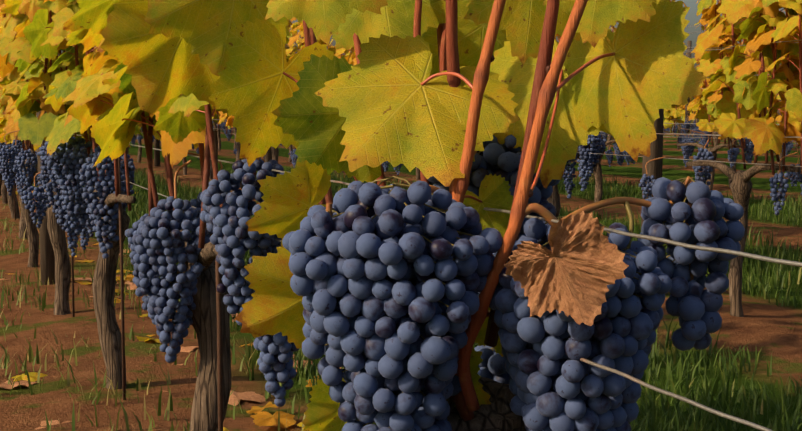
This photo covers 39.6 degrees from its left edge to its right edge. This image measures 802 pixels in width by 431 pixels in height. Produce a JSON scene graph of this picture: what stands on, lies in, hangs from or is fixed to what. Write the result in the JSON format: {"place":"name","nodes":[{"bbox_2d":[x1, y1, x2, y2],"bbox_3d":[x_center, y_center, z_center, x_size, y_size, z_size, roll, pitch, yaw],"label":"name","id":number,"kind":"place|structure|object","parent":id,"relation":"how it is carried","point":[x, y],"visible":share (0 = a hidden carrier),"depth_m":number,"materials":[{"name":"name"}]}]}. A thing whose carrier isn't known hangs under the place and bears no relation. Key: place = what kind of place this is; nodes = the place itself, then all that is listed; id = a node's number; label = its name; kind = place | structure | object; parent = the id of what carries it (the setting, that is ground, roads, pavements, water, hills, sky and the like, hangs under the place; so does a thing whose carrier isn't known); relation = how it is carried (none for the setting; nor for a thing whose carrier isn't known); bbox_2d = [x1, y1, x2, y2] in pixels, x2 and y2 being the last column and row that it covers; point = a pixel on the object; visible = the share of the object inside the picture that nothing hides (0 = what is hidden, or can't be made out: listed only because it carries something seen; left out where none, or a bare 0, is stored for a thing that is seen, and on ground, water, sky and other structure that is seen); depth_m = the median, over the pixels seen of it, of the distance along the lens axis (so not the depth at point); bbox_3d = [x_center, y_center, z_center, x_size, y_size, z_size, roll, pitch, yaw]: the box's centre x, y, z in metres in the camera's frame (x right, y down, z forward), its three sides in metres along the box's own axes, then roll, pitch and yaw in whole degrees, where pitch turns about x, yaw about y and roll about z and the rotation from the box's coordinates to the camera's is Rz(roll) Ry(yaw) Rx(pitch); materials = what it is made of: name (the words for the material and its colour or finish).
{"place":"outdoors","nodes":[
{"label":"outdoors","id":0,"kind":"place"},
{"bbox_2d":[0,113,801,430],"bbox_3d":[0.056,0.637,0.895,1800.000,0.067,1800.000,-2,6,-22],"label":"ground","id":1,"kind":"structure","parent":0,"point":[768,329],"depth_m":3.46,"materials":[{"name":"soil"}]},
{"bbox_2d":[1,14,7,203],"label":"vine","id":2,"kind":"object","parent":1,"relation":"on","point":[3,192],"depth_m":8.60,"materials":[{"name":"plant"}]},
{"bbox_2d":[0,13,28,218],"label":"vine","id":3,"kind":"object","parent":1,"relation":"on","point":[11,201],"visible":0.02,"depth_m":7.45,"materials":[{"name":"brown plant"}]},
{"bbox_2d":[0,0,37,238],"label":"vine","id":4,"kind":"object","parent":1,"relation":"on","point":[9,137],"visible":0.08,"depth_m":6.21,"materials":[{"name":"yellow plant"}]},
{"bbox_2d":[0,4,38,266],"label":"vine","id":5,"kind":"object","parent":1,"relation":"on","point":[14,85],"visible":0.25,"depth_m":5.09,"materials":[{"name":"yellow plant"}]},
{"bbox_2d":[1,0,95,314],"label":"vine","id":6,"kind":"object","parent":1,"relation":"on","point":[35,130],"visible":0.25,"depth_m":3.92,"materials":[{"name":"yellow plant"}]},
{"bbox_2d":[23,0,143,388],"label":"vine","id":7,"kind":"object","parent":1,"relation":"on","point":[69,158],"visible":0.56,"depth_m":2.83,"materials":[{"name":"yellow plant"}]},
{"bbox_2d":[131,127,142,162],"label":"vine","id":8,"kind":"object","parent":1,"relation":"on","point":[138,137],"visible":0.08,"depth_m":15.85,"materials":[{"name":"blue plant"}]},
{"bbox_2d":[0,191,340,430],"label":"fallen leaves","id":9,"kind":"object","parent":1,"relation":"on","point":[264,418],"visible":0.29,"depth_m":2.84,"materials":[{"name":"yellow plant"}]},
{"bbox_2d":[62,0,298,430],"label":"vine","id":10,"kind":"object","parent":1,"relation":"on","point":[161,244],"visible":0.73,"depth_m":1.76,"materials":[{"name":"plant"}]},
{"bbox_2d":[182,157,186,174],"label":"vine","id":11,"kind":"object","parent":1,"relation":"on","point":[184,160],"depth_m":12.52,"materials":[{"name":"brown plant"}]},
{"bbox_2d":[192,106,226,178],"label":"vine","id":12,"kind":"object","parent":1,"relation":"on","point":[216,114],"visible":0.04,"depth_m":11.49,"materials":[{"name":"brown plant"}]},
{"bbox_2d":[216,116,228,150],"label":"vine","id":13,"kind":"object","parent":1,"relation":"on","point":[218,133],"visible":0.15,"depth_m":20.36,"materials":[{"name":"brown plant"}]},
{"bbox_2d":[226,115,235,149],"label":"vine","id":14,"kind":"object","parent":1,"relation":"on","point":[228,133],"visible":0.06,"depth_m":19.38,"materials":[{"name":"blue plant"}]},
{"bbox_2d":[218,111,264,187],"bbox_3d":[-1.506,-1.239,10.333,0.357,2.147,0.921,-3,6,-26],"label":"vine","id":15,"kind":"object","parent":1,"relation":"on","point":[229,122],"visible":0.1,"depth_m":10.41,"materials":[{"name":"yellow plant"}]},
{"bbox_2d":[260,19,296,167],"bbox_3d":[-1.089,-1.128,9.255,0.374,2.124,0.965,-2,6,-22],"label":"vine","id":16,"kind":"object","parent":1,"relation":"on","point":[275,153],"visible":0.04,"depth_m":9.01,"materials":[{"name":"orange plant"}]},
{"bbox_2d":[279,28,298,161],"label":"vine","id":17,"kind":"object","parent":1,"relation":"on","point":[292,54],"visible":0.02,"depth_m":15.78,"materials":[{"name":"yellow plant"}]},
{"bbox_2d":[286,17,335,157],"bbox_3d":[-0.645,-1.058,8.138,0.369,2.188,0.762,-2,6,-23],"label":"vine","id":18,"kind":"object","parent":1,"relation":"on","point":[295,26],"visible":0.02,"depth_m":8.22,"materials":[{"name":"yellow plant"}]},
{"bbox_2d":[327,35,354,58],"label":"vine","id":19,"kind":"object","parent":1,"relation":"on","point":[346,51],"visible":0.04,"depth_m":13.79,"materials":[{"name":"yellow plant"}]},
{"bbox_2d":[334,47,389,183],"bbox_3d":[-0.204,-0.910,7.104,0.380,2.078,0.785,-2,6,-20],"label":"vine","id":20,"kind":"object","parent":1,"relation":"on","point":[351,58],"visible":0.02,"depth_m":7.22,"materials":[{"name":"yellow plant"}]},
{"bbox_2d":[394,164,402,174],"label":"vine","id":21,"kind":"object","parent":1,"relation":"on","point":[398,166],"depth_m":6.38,"materials":[{"name":"blue plant"}]},
{"bbox_2d":[0,164,801,430],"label":"grass tufts","id":22,"kind":"object","parent":1,"relation":"on","point":[770,280],"visible":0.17,"depth_m":3.12,"materials":[{"name":"green plant"}]},
{"bbox_2d":[0,15,801,430],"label":"trellis posts","id":23,"kind":"object","parent":1,"relation":"on","point":[48,257],"visible":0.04,"depth_m":2.72,"materials":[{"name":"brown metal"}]},
{"bbox_2d":[416,167,420,179],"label":"vine","id":24,"kind":"object","parent":1,"relation":"on","point":[417,173],"depth_m":11.69,"materials":[{"name":"brown plant"}]},
{"bbox_2d":[100,0,744,430],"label":"vine","id":25,"kind":"object","parent":1,"relation":"on","point":[384,296],"depth_m":0.84,"materials":[{"name":"blue food"}]},
{"bbox_2d":[545,34,606,224],"bbox_3d":[0.652,-0.797,4.918,0.414,2.269,0.854,-2,6,-24],"label":"vine","id":26,"kind":"object","parent":1,"relation":"on","point":[587,161],"visible":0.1,"depth_m":4.74,"materials":[{"name":"blue plant"}]},
{"bbox_2d":[601,27,615,161],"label":"vine","id":27,"kind":"object","parent":1,"relation":"on","point":[605,135],"depth_m":15.97,"materials":[{"name":"blue plant"}]},
{"bbox_2d":[592,21,634,202],"bbox_3d":[1.516,-1.039,8.379,0.370,2.108,1.035,-2,6,-22],"label":"vine","id":28,"kind":"object","parent":1,"relation":"on","point":[598,193],"visible":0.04,"depth_m":8.33,"materials":[{"name":"brown plant"}]},
{"bbox_2d":[663,0,689,157],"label":"vine","id":29,"kind":"object","parent":1,"relation":"on","point":[672,113],"visible":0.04,"depth_m":11.00,"materials":[{"name":"yellow plant"}]},
{"bbox_2d":[670,106,684,143],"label":"vine","id":30,"kind":"object","parent":1,"relation":"on","point":[679,138],"depth_m":14.59,"materials":[{"name":"blue plant"}]},
{"bbox_2d":[663,53,694,148],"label":"vine","id":31,"kind":"object","parent":1,"relation":"on","point":[682,117],"visible":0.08,"depth_m":21.32,"materials":[{"name":"yellow plant"}]},
{"bbox_2d":[672,65,697,135],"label":"vine","id":32,"kind":"object","parent":1,"relation":"on","point":[691,128],"visible":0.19,"depth_m":24.41,"materials":[{"name":"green plant"}]},
{"bbox_2d":[681,57,718,137],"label":"vine","id":33,"kind":"object","parent":1,"relation":"on","point":[695,110],"visible":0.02,"depth_m":17.42,"materials":[{"name":"yellow plant"}]},
{"bbox_2d":[664,0,758,189],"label":"vine","id":34,"kind":"object","parent":1,"relation":"on","point":[714,64],"visible":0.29,"depth_m":7.11,"materials":[{"name":"yellow plant"}]},
{"bbox_2d":[682,14,747,168],"bbox_3d":[3.849,-1.588,13.725,0.397,2.219,1.024,-2,6,-24],"label":"vine","id":35,"kind":"object","parent":1,"relation":"on","point":[695,127],"visible":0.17,"depth_m":13.94,"materials":[{"name":"yellow plant"}]},
{"bbox_2d":[639,0,801,316],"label":"vine","id":36,"kind":"object","parent":1,"relation":"on","point":[761,25],"visible":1,"depth_m":3.61,"materials":[{"name":"yellow plant"}]},
{"bbox_2d":[690,0,767,187],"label":"vine","id":37,"kind":"object","parent":1,"relation":"on","point":[702,141],"visible":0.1,"depth_m":10.40,"materials":[{"name":"blue plant"}]},
{"bbox_2d":[745,8,785,173],"bbox_3d":[4.324,-1.416,12.668,0.363,2.063,0.937,-2,6,-22],"label":"vine","id":38,"kind":"object","parent":1,"relation":"on","point":[778,119],"visible":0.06,"depth_m":12.72,"materials":[{"name":"yellow plant"}]},
{"bbox_2d":[782,141,792,155],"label":"vine","id":39,"kind":"object","parent":1,"relation":"on","point":[790,147],"visible":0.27,"depth_m":9.62,"materials":[{"name":"blue plant"}]},
{"bbox_2d":[780,15,800,186],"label":"vine","id":40,"kind":"object","parent":1,"relation":"on","point":[793,180],"visible":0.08,"depth_m":6.52,"materials":[{"name":"blue plant"}]},
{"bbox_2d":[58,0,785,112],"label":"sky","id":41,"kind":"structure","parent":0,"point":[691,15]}
]}

